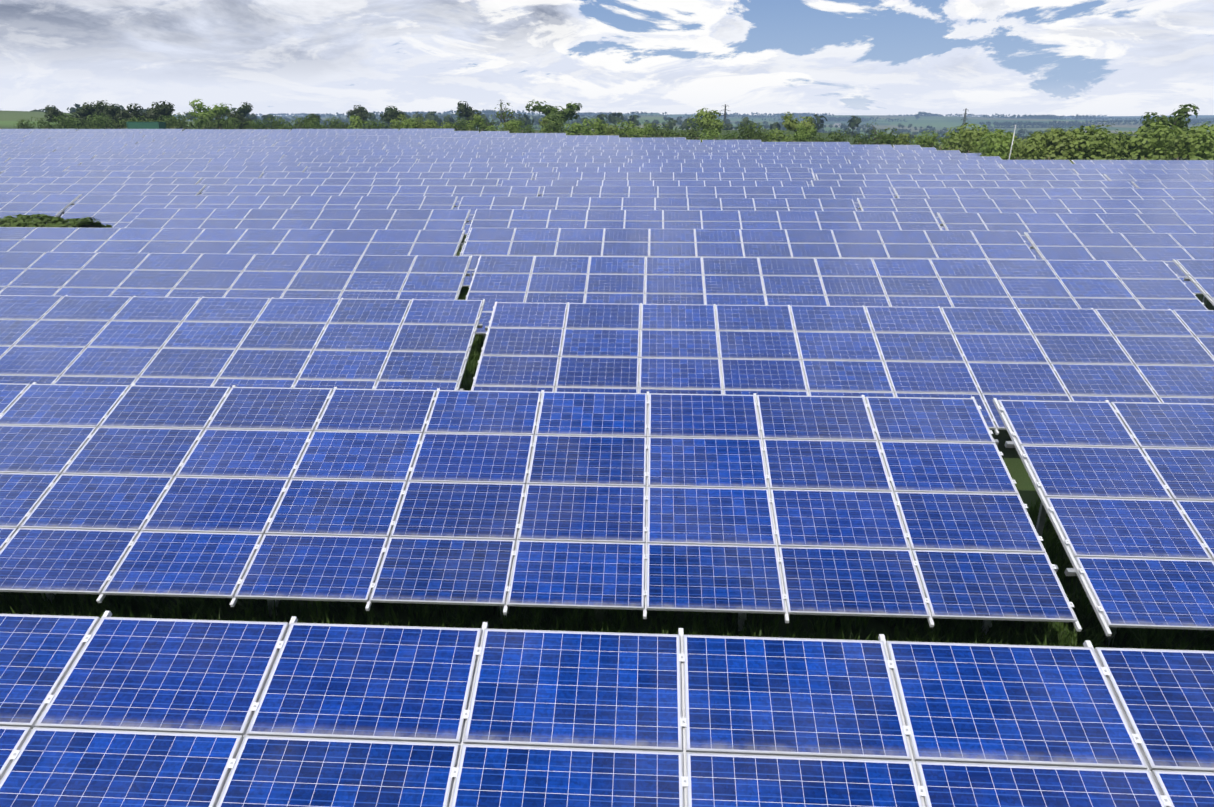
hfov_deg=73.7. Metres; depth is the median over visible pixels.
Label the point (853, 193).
pv table
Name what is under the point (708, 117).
tree
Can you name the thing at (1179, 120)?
tree
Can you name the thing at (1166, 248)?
pv table
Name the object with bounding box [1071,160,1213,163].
pv table
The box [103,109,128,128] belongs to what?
boundary tree
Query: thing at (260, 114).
hedgerow
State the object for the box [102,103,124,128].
boundary tree
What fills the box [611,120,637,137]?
bush
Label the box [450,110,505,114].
wood
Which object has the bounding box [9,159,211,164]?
pv table
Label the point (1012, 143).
cctv pole
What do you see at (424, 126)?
bush
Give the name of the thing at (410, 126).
bush
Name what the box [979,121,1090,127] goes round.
wood
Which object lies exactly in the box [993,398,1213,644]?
pv table
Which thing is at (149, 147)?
pv table
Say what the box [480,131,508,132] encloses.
pv table
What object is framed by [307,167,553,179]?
pv table
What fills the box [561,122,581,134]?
bush
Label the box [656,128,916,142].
hedgerow
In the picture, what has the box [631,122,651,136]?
boundary tree
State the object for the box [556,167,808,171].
pv table
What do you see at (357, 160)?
pv table
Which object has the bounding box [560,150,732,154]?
pv table
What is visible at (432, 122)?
bush
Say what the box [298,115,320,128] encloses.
bush
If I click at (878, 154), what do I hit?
pv table
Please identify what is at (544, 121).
boundary tree
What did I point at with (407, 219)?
pv table
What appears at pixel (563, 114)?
tree
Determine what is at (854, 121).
trees
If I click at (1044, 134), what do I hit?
hedge tree
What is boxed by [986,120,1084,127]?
wood
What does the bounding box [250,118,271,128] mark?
bush
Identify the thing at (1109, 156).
hedge bush
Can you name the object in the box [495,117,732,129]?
hedgerow
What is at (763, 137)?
bush
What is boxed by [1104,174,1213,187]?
pv table
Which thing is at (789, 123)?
tree
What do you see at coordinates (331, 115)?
hedgerow
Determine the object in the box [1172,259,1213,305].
pv table
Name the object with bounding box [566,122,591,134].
bush
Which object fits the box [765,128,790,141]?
bush
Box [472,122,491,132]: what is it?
bush
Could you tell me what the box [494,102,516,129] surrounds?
tree
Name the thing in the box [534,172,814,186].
pv table
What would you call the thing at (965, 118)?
pylon
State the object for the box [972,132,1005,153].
hedge bush
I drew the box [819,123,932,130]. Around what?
hedgerow
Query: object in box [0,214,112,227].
hedge
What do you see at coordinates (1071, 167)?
pv table
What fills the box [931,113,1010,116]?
hedgerow
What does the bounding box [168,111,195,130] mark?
bush
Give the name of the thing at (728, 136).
bush
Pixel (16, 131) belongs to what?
pv table
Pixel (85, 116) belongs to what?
boundary tree
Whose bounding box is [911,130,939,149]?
bush
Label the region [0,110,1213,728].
ground
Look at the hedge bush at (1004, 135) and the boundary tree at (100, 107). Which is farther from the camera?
the boundary tree at (100, 107)
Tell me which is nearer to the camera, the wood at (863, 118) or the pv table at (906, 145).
the pv table at (906, 145)
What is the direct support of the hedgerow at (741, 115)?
on the ground
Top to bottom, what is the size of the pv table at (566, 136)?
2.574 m
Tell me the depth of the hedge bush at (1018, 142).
87.73 m
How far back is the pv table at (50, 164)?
73.37 m
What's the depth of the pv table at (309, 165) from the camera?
71.71 m
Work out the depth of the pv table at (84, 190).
48.73 m
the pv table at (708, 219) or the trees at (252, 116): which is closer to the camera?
the pv table at (708, 219)
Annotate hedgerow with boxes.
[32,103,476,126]
[221,115,379,121]
[246,116,349,123]
[256,113,325,116]
[276,119,443,123]
[316,113,376,116]
[336,111,440,115]
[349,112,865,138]
[375,113,457,118]
[423,113,539,118]
[424,114,595,117]
[440,115,640,119]
[489,116,701,123]
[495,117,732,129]
[577,111,670,115]
[638,119,802,125]
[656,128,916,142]
[683,115,793,117]
[697,123,875,131]
[701,115,801,117]
[727,113,778,115]
[752,118,839,121]
[815,129,1071,137]
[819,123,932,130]
[823,118,907,121]
[868,127,1079,135]
[874,133,1147,143]
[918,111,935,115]
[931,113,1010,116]
[983,114,1097,118]
[1065,119,1142,123]
[1071,119,1197,124]
[1075,117,1138,119]
[1155,120,1212,124]
[1186,119,1213,123]
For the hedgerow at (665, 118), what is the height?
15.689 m
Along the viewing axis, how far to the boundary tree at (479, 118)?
159.56 m
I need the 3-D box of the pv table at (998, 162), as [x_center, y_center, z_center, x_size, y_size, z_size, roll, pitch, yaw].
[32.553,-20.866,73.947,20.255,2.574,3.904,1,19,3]
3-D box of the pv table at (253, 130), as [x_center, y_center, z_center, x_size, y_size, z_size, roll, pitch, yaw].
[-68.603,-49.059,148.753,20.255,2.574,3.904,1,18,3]
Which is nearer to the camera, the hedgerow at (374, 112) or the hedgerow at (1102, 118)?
the hedgerow at (374, 112)
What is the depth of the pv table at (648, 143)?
111.33 m
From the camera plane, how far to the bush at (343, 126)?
158.64 m
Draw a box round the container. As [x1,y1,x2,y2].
[126,122,165,128]
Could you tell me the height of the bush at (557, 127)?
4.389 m
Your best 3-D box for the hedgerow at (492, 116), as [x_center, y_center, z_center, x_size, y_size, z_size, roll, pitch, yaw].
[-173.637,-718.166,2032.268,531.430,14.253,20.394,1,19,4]
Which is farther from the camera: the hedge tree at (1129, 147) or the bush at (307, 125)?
the bush at (307, 125)
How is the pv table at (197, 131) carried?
on the ground
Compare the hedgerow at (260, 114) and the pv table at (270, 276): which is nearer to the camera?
the pv table at (270, 276)
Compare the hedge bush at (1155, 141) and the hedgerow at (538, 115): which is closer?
the hedge bush at (1155, 141)
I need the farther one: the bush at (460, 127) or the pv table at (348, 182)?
the bush at (460, 127)
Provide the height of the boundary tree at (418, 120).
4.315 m
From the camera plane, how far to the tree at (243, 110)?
220.57 m
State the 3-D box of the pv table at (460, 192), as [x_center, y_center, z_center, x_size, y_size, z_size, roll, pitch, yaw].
[-14.079,-11.208,47.086,20.255,2.574,3.904,1,19,3]
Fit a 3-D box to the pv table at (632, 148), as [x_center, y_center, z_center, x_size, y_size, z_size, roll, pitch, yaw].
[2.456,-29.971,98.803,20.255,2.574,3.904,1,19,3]
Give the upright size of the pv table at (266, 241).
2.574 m
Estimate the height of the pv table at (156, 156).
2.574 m
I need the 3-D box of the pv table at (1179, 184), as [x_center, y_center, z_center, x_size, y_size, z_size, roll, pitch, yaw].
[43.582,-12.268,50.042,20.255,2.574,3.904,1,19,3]
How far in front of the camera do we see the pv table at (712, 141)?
116.48 m
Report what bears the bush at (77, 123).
on the ground
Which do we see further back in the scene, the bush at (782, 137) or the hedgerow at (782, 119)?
the hedgerow at (782, 119)
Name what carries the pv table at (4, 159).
on the ground
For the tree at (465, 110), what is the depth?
229.15 m
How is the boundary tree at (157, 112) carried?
on the ground
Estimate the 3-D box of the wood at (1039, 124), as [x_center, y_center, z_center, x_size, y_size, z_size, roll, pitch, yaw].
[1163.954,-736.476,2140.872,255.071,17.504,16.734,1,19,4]
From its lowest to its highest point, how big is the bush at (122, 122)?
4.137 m
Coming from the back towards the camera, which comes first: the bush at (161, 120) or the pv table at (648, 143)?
the bush at (161, 120)
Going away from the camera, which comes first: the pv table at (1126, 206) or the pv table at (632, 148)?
the pv table at (1126, 206)
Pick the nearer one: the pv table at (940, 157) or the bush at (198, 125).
the pv table at (940, 157)
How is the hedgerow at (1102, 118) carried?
on the ground
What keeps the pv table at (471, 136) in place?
on the ground
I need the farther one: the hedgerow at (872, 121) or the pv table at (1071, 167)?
the hedgerow at (872, 121)
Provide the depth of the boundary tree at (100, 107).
168.41 m
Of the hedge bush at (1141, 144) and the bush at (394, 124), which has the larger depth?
the bush at (394, 124)
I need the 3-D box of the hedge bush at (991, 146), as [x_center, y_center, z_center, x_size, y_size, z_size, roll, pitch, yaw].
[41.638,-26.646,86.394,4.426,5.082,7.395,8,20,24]
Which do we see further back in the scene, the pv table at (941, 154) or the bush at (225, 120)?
the bush at (225, 120)
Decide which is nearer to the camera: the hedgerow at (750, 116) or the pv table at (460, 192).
the pv table at (460, 192)
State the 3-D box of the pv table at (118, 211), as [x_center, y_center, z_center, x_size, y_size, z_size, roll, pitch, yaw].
[-17.927,-9.173,41.417,20.255,2.574,3.904,1,19,3]
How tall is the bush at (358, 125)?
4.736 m
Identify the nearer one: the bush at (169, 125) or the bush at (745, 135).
the bush at (745, 135)
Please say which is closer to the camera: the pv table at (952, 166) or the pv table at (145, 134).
the pv table at (952, 166)
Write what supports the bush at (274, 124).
on the ground
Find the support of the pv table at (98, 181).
on the ground
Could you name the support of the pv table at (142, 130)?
on the ground
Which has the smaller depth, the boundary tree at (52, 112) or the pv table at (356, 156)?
the pv table at (356, 156)
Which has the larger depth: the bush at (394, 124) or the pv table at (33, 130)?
the bush at (394, 124)
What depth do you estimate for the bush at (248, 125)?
161.24 m
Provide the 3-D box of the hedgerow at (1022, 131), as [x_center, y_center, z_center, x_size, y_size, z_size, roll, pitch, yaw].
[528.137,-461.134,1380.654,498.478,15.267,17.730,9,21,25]
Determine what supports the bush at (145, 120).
on the ground
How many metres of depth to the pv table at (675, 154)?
88.20 m
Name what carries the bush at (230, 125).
on the ground
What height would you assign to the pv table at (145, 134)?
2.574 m
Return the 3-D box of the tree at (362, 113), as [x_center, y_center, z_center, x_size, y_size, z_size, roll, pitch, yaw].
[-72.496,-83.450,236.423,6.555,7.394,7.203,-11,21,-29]
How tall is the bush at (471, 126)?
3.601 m
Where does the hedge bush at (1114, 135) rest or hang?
on the ground
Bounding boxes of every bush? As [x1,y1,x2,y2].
[14,119,34,128]
[28,117,58,128]
[52,113,78,128]
[67,118,91,128]
[84,112,114,128]
[90,115,117,128]
[108,118,129,128]
[132,116,153,121]
[154,114,175,128]
[162,116,182,128]
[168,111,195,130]
[185,119,208,128]
[201,117,223,128]
[219,115,238,128]
[222,117,240,128]
[242,120,258,128]
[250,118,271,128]
[264,115,284,128]
[274,118,299,129]
[291,116,306,128]
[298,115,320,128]
[307,120,329,128]
[324,116,341,128]
[337,122,350,128]
[347,115,366,128]
[362,120,376,128]
[371,121,390,128]
[390,119,404,130]
[400,117,417,128]
[414,121,432,128]
[425,119,442,128]
[440,121,456,128]
[450,117,476,130]
[465,120,475,130]
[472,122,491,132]
[485,125,499,130]
[498,121,514,132]
[506,121,523,132]
[522,124,535,132]
[539,124,550,132]
[544,119,570,133]
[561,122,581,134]
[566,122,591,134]
[579,117,608,134]
[602,123,619,134]
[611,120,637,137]
[625,127,642,137]
[638,127,655,137]
[647,123,674,137]
[663,128,688,138]
[681,122,707,139]
[699,128,724,141]
[714,130,740,139]
[735,119,763,139]
[750,128,771,141]
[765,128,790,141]
[785,130,810,141]
[804,132,827,141]
[826,128,850,141]
[850,132,873,144]
[864,128,902,146]
[891,132,911,146]
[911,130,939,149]
[936,123,986,149]
[938,127,965,148]
[949,127,982,152]
[959,132,976,152]
[962,131,985,152]
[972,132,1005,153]
[976,129,1020,159]
[979,130,1019,153]
[998,138,1033,159]
[1007,138,1046,159]
[1016,132,1064,159]
[1034,128,1086,161]
[1063,125,1113,163]
[1068,132,1131,159]
[1073,121,1128,159]
[1105,131,1149,159]
[1122,122,1177,159]
[1122,130,1173,159]
[1135,125,1213,159]
[1171,128,1213,159]
[1178,121,1213,159]
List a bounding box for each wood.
[444,110,533,115]
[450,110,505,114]
[798,117,876,120]
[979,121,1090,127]
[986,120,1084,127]
[993,121,1075,127]
[997,122,1094,127]
[1015,114,1063,118]
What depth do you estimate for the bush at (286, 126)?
159.63 m
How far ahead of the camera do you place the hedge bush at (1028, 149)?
84.55 m
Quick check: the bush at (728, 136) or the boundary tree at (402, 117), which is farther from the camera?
the boundary tree at (402, 117)
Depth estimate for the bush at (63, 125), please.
161.25 m
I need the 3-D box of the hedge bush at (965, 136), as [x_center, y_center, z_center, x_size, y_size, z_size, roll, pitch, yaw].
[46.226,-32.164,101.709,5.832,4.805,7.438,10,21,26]
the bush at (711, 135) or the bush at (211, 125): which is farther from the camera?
the bush at (211, 125)
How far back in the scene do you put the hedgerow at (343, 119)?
1900.11 m
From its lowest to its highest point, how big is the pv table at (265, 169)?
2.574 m
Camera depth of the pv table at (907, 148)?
98.16 m
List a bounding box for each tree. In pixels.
[44,105,72,123]
[67,102,95,128]
[81,104,110,124]
[92,100,118,119]
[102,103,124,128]
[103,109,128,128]
[121,103,150,121]
[143,100,174,120]
[145,102,172,121]
[188,99,232,124]
[212,115,225,127]
[224,111,248,121]
[232,114,254,128]
[233,102,252,117]
[303,113,319,123]
[346,105,370,125]
[379,106,404,122]
[392,114,415,128]
[410,117,424,128]
[456,101,480,122]
[472,114,483,130]
[476,115,498,127]
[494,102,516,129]
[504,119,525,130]
[525,101,582,131]
[538,116,561,130]
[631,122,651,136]
[687,108,725,134]
[781,112,815,137]
[794,123,817,141]
[866,122,890,144]
[917,133,944,148]
[967,128,989,141]
[1024,128,1070,153]
[1045,127,1083,151]
[1101,131,1120,140]
[1115,131,1133,152]
[1137,103,1198,145]
[1168,127,1211,149]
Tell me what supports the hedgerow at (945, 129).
on the ground
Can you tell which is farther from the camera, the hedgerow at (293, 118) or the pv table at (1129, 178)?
the hedgerow at (293, 118)
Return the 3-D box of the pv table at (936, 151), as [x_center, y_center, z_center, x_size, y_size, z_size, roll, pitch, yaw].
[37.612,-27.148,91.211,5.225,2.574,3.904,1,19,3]
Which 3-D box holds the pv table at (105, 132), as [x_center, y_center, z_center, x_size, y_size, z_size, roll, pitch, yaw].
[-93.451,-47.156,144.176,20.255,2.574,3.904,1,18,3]
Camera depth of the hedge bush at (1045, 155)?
84.92 m
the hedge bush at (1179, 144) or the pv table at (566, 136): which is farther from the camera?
the pv table at (566, 136)
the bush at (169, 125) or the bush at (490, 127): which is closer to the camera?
the bush at (490, 127)
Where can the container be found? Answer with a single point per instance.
(146, 125)
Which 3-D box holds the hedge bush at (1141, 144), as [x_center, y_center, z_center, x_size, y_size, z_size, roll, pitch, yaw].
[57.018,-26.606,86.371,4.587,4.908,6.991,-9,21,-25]
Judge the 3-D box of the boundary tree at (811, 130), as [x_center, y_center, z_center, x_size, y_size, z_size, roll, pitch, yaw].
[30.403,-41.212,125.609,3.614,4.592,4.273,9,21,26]
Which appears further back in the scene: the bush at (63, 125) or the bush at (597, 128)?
the bush at (63, 125)
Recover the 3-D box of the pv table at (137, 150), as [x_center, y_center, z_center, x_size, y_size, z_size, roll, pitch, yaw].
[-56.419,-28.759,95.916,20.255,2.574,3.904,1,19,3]
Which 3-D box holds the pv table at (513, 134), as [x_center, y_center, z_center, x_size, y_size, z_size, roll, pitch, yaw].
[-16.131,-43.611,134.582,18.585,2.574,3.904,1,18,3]
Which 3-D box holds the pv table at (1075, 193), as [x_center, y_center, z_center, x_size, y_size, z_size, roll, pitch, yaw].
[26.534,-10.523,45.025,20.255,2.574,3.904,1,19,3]
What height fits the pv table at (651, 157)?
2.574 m
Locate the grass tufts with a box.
[0,286,1213,650]
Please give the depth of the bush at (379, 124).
157.74 m
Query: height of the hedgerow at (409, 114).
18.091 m
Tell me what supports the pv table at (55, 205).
on the ground
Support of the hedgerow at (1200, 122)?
on the ground
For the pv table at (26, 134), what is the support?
on the ground
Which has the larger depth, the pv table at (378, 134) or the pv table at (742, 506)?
the pv table at (378, 134)
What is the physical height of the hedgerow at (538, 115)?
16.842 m
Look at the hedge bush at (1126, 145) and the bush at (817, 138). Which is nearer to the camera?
the hedge bush at (1126, 145)
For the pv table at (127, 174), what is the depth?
60.75 m
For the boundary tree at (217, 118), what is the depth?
165.15 m
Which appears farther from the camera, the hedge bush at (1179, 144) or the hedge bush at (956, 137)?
the hedge bush at (956, 137)
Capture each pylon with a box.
[721,104,729,124]
[961,108,968,126]
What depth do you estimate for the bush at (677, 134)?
134.38 m
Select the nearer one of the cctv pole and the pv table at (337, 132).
the cctv pole
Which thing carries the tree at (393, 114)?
on the ground
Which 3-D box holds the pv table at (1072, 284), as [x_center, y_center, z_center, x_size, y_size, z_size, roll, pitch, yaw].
[6.068,-2.502,22.677,20.255,2.574,3.904,1,19,3]
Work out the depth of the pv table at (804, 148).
98.78 m
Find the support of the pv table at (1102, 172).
on the ground
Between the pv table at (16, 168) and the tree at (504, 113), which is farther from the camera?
the tree at (504, 113)
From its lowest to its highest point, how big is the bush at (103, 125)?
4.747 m
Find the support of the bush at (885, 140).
on the ground
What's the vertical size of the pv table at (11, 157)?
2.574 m
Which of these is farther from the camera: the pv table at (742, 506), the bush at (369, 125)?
the bush at (369, 125)
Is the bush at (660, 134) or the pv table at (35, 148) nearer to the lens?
the pv table at (35, 148)
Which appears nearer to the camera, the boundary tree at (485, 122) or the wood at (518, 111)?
the boundary tree at (485, 122)
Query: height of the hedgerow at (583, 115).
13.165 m
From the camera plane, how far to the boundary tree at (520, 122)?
157.56 m
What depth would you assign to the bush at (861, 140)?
118.13 m
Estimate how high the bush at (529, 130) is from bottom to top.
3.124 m
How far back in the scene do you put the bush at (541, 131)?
150.13 m
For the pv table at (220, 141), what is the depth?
120.19 m
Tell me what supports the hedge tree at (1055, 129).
on the ground
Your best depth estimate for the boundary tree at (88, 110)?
170.76 m
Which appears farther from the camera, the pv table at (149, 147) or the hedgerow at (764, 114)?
the hedgerow at (764, 114)
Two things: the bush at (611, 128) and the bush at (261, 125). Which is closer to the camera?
the bush at (611, 128)
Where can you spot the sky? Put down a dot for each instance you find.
(1059, 58)
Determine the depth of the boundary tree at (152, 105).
173.13 m
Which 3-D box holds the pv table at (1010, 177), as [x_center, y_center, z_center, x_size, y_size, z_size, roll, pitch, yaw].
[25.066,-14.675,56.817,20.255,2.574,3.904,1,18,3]
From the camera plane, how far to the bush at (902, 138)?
115.07 m
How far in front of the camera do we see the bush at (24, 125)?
161.63 m
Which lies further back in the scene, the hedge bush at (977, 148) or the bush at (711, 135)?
the bush at (711, 135)
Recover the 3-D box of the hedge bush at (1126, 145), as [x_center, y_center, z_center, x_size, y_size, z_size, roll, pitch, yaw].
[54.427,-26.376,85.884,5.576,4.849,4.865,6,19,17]
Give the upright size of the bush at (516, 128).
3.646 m
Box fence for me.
[47,128,1177,159]
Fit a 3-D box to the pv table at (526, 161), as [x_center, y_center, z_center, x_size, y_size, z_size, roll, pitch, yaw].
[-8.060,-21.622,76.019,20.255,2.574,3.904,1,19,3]
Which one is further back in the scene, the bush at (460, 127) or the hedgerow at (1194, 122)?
the hedgerow at (1194, 122)
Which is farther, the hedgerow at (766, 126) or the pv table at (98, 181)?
the hedgerow at (766, 126)
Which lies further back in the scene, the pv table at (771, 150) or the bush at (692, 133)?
the bush at (692, 133)
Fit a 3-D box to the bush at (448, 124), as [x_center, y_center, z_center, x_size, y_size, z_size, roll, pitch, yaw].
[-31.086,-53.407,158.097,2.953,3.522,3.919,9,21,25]
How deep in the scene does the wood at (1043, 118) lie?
3430.47 m
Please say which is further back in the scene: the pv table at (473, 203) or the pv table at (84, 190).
the pv table at (84, 190)
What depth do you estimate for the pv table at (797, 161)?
75.94 m
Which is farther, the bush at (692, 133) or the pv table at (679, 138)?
the bush at (692, 133)
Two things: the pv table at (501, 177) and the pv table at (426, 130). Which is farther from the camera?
the pv table at (426, 130)
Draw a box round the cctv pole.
[1008,125,1015,159]
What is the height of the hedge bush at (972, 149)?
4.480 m
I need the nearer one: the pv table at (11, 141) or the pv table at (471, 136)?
the pv table at (11, 141)
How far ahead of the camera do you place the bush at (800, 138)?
122.90 m
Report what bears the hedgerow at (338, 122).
on the ground
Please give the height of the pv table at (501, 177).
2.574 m
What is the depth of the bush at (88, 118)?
162.87 m
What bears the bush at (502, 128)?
on the ground
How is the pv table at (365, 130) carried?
on the ground
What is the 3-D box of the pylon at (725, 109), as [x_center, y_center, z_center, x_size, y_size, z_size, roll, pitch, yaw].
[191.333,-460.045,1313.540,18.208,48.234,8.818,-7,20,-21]
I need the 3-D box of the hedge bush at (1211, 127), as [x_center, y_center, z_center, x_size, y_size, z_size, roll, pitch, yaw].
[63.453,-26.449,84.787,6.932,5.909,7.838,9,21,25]
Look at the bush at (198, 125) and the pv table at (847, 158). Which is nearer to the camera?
the pv table at (847, 158)
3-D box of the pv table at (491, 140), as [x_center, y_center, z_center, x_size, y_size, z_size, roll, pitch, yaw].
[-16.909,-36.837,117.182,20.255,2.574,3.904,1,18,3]
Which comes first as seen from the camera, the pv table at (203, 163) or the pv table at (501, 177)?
the pv table at (501, 177)
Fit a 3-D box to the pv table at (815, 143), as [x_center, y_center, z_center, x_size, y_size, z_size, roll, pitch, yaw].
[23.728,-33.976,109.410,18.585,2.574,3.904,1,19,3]
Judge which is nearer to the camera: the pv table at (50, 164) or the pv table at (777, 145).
the pv table at (50, 164)
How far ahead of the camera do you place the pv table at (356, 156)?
83.74 m
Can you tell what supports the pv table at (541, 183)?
on the ground
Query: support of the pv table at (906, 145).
on the ground
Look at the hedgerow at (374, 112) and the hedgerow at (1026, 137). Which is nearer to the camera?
the hedgerow at (1026, 137)
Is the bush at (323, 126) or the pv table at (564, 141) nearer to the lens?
the pv table at (564, 141)
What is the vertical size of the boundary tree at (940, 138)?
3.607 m
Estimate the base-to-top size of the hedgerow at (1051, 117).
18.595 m
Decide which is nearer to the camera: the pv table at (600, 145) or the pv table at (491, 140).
the pv table at (600, 145)
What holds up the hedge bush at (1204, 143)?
on the ground
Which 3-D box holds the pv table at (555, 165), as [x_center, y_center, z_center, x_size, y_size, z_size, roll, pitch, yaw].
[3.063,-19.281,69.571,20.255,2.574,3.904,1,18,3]
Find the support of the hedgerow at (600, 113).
on the ground
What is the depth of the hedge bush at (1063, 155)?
83.60 m
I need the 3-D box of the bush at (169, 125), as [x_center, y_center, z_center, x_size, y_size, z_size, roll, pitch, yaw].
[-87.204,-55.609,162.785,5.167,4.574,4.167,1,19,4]
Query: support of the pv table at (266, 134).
on the ground
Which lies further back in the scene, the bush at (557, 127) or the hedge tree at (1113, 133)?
the bush at (557, 127)
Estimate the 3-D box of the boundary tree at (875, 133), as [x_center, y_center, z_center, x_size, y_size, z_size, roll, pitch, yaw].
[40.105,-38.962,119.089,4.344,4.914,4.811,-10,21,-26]
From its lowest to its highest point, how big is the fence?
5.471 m
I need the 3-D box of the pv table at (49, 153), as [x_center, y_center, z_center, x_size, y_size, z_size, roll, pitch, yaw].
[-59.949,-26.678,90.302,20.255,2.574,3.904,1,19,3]
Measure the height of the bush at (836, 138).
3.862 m
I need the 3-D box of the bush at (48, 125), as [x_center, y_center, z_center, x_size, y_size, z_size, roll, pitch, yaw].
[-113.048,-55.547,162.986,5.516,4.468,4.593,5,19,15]
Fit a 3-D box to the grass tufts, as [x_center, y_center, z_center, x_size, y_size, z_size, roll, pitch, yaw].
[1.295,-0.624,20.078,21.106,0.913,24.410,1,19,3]
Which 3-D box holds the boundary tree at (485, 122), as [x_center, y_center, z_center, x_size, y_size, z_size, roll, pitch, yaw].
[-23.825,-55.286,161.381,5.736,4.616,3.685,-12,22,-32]
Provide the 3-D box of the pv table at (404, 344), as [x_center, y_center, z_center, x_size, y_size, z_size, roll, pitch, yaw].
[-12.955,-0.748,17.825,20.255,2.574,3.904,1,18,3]
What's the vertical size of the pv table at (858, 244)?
2.574 m
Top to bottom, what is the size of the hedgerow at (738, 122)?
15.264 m
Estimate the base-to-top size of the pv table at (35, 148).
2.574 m
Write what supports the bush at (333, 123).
on the ground
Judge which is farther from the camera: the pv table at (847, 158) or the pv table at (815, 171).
the pv table at (847, 158)
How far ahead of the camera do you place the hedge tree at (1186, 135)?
85.75 m
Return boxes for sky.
[0,0,1213,116]
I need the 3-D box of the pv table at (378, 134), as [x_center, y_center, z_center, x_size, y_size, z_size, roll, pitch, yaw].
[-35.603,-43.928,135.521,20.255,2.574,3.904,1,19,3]
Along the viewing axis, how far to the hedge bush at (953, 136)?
106.95 m
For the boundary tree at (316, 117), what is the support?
on the ground
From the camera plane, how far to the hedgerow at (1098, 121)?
2293.50 m
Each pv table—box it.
[0,129,77,132]
[0,131,32,132]
[0,133,104,136]
[0,140,22,142]
[0,147,71,150]
[0,151,164,156]
[0,155,95,161]
[0,158,9,161]
[0,162,81,166]
[0,166,68,174]
[0,171,263,184]
[0,177,202,184]
[0,184,206,216]
[0,194,81,223]
[0,227,464,255]
[0,252,471,299]
[0,295,484,390]
[0,382,1081,637]
[0,611,1213,806]
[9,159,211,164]
[32,131,141,133]
[54,149,219,153]
[61,195,457,227]
[65,165,307,177]
[70,146,225,151]
[77,129,182,132]
[81,162,300,165]
[93,154,284,160]
[105,133,220,136]
[124,208,470,247]
[142,131,252,132]
[154,140,286,143]
[184,129,290,132]
[198,178,498,194]
[201,185,539,208]
[210,158,417,165]
[220,133,336,136]
[253,131,364,134]
[263,172,533,185]
[285,155,476,162]
[290,129,398,132]
[302,163,525,171]
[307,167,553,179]
[338,133,455,136]
[365,131,478,134]
[390,135,512,139]
[399,129,453,130]
[418,158,628,166]
[424,140,559,141]
[457,133,565,137]
[458,196,856,243]
[460,209,940,255]
[461,228,1036,286]
[466,255,1207,344]
[471,302,1213,434]
[479,156,674,162]
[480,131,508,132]
[501,180,808,196]
[514,135,618,139]
[525,152,708,158]
[528,163,758,171]
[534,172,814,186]
[541,186,893,210]
[546,147,708,151]
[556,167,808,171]
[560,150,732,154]
[562,140,700,144]
[565,137,685,139]
[566,142,711,146]
[578,144,732,149]
[631,159,846,166]
[678,155,878,163]
[702,140,760,144]
[711,147,877,151]
[711,152,900,159]
[713,142,849,146]
[734,144,891,149]
[735,149,913,155]
[761,164,999,176]
[811,168,1073,179]
[811,180,1133,197]
[816,174,1105,180]
[849,160,1071,168]
[857,198,1213,229]
[879,147,935,152]
[880,156,1001,159]
[893,145,920,146]
[893,188,1213,199]
[901,153,981,155]
[914,150,960,152]
[937,212,1213,259]
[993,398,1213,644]
[1000,164,1213,173]
[1024,232,1213,293]
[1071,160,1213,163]
[1073,169,1213,180]
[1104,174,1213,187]
[1131,181,1213,188]
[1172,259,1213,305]
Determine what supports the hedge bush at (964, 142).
on the ground
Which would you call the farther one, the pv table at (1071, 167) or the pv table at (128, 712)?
the pv table at (1071, 167)
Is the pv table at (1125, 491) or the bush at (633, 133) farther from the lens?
the bush at (633, 133)
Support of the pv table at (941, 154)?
on the ground
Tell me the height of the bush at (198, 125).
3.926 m
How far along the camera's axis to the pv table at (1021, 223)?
34.37 m
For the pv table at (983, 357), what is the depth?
16.89 m
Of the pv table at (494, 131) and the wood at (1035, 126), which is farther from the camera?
the wood at (1035, 126)
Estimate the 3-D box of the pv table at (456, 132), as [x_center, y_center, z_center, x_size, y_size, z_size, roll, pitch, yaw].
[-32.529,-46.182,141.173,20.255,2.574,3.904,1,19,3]
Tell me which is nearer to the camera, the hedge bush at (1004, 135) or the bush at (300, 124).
the hedge bush at (1004, 135)
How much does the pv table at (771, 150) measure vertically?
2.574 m
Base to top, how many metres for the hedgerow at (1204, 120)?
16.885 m
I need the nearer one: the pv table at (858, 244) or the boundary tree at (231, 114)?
the pv table at (858, 244)
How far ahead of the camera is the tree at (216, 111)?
170.10 m
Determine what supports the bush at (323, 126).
on the ground
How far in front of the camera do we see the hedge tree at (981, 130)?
100.70 m
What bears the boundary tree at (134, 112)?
on the ground
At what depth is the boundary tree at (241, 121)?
163.22 m
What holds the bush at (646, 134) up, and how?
on the ground
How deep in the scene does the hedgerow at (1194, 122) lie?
2313.65 m

